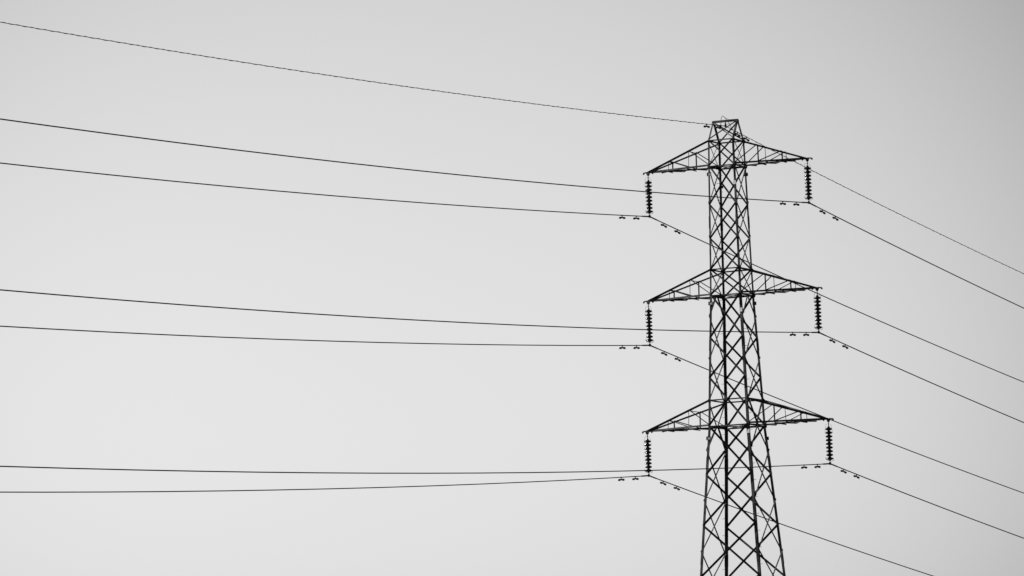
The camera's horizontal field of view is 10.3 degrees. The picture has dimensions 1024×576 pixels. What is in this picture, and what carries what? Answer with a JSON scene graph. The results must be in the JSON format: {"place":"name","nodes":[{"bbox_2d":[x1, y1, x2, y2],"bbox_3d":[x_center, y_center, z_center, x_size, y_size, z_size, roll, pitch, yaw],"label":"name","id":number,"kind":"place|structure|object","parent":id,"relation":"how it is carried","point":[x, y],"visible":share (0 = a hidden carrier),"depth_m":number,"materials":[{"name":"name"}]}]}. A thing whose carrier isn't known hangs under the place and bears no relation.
{"place":"outdoors","nodes":[
{"label":"outdoors","id":0,"kind":"place"},
{"bbox_2d":[0,0,1023,575],"label":"sky","id":1,"kind":"structure","parent":0,"point":[915,108],"materials":[{"name":"grey"}]},
{"label":"ground","id":2,"kind":"structure","parent":0,"visible":0},
{"bbox_2d":[642,119,833,575],"bbox_3d":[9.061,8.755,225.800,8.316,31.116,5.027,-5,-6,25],"label":"transmission tower","id":3,"kind":"structure","parent":2,"relation":"on","point":[734,166],"depth_m":226.44,"materials":[{"name":"metal"}]},
{"bbox_2d":[644,434,652,476],"bbox_3d":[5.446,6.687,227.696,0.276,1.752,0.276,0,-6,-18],"label":"insulator string","id":4,"kind":"object","parent":3,"relation":"hanging from","point":[647,441],"visible":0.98,"depth_m":227.61,"materials":[{"name":"ceramic"}]},
{"bbox_2d":[0,475,932,575],"bbox_3d":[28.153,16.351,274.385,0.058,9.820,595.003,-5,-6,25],"label":"conductor wire","id":5,"kind":"object","parent":4,"relation":"hanging from","point":[444,485],"visible":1,"depth_m":209.60,"materials":[{"name":"metal"}]},
{"bbox_2d":[645,177,652,217],"bbox_3d":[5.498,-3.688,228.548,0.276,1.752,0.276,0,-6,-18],"label":"insulator string","id":6,"kind":"object","parent":3,"relation":"hanging from","point":[648,197],"visible":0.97,"depth_m":228.46,"materials":[{"name":"ceramic"}]},
{"bbox_2d":[0,162,1022,381],"bbox_3d":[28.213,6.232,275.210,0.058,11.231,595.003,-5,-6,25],"label":"conductor wire","id":7,"kind":"object","parent":6,"relation":"hanging from","point":[483,207],"visible":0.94,"depth_m":212.86,"materials":[{"name":"metal"}]},
{"bbox_2d":[645,304,653,346],"bbox_3d":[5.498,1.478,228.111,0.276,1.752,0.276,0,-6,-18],"label":"insulator string","id":8,"kind":"object","parent":3,"relation":"hanging from","point":[648,311],"visible":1,"depth_m":228.03,"materials":[{"name":"ceramic"}]},
{"bbox_2d":[0,326,1022,492],"bbox_3d":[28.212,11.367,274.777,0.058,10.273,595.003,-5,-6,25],"label":"conductor wire","id":9,"kind":"object","parent":8,"relation":"hanging from","point":[488,344],"visible":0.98,"depth_m":213.25,"materials":[{"name":"metal"}]},
{"bbox_2d":[804,161,812,203],"bbox_3d":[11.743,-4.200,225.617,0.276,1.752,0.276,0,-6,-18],"label":"insulator string","id":10,"kind":"object","parent":3,"relation":"hanging from","point":[807,168],"visible":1,"depth_m":225.53,"materials":[{"name":"ceramic"}]},
{"bbox_2d":[0,118,1023,308],"bbox_3d":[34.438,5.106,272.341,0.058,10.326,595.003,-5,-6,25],"label":"conductor wire","id":11,"kind":"object","parent":10,"relation":"hanging from","point":[483,177],"visible":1,"depth_m":197.13,"materials":[{"name":"metal"}]},
{"bbox_2d":[814,291,822,333],"bbox_3d":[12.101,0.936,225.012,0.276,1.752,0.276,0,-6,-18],"label":"insulator string","id":12,"kind":"object","parent":3,"relation":"hanging from","point":[817,301],"visible":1,"depth_m":224.93,"materials":[{"name":"ceramic"}]},
{"bbox_2d":[0,289,1023,422],"bbox_3d":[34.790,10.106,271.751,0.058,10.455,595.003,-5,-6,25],"label":"conductor wire","id":13,"kind":"object","parent":12,"relation":"hanging from","point":[490,323],"visible":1,"depth_m":196.40,"materials":[{"name":"metal"}]},
{"bbox_2d":[825,422,833,464],"bbox_3d":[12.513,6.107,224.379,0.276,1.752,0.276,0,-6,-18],"label":"insulator string","id":14,"kind":"object","parent":3,"relation":"hanging from","point":[829,447],"visible":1,"depth_m":224.29,"materials":[{"name":"ceramic"}]},
{"bbox_2d":[0,463,1023,538],"bbox_3d":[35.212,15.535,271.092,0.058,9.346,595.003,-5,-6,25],"label":"conductor wire","id":15,"kind":"object","parent":14,"relation":"hanging from","point":[491,472],"visible":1,"depth_m":195.21,"materials":[{"name":"metal"}]},
{"bbox_3d":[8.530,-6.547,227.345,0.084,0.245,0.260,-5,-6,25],"label":"earth wire clamp","id":16,"kind":"object","parent":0,"visible":0},
{"bbox_2d":[0,22,1023,273],"bbox_3d":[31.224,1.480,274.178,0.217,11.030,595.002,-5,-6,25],"label":"earth wire","id":17,"kind":"object","parent":16,"relation":"hanging from","point":[476,96],"visible":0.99,"depth_m":206.91,"materials":[{"name":"metal"}]}
]}

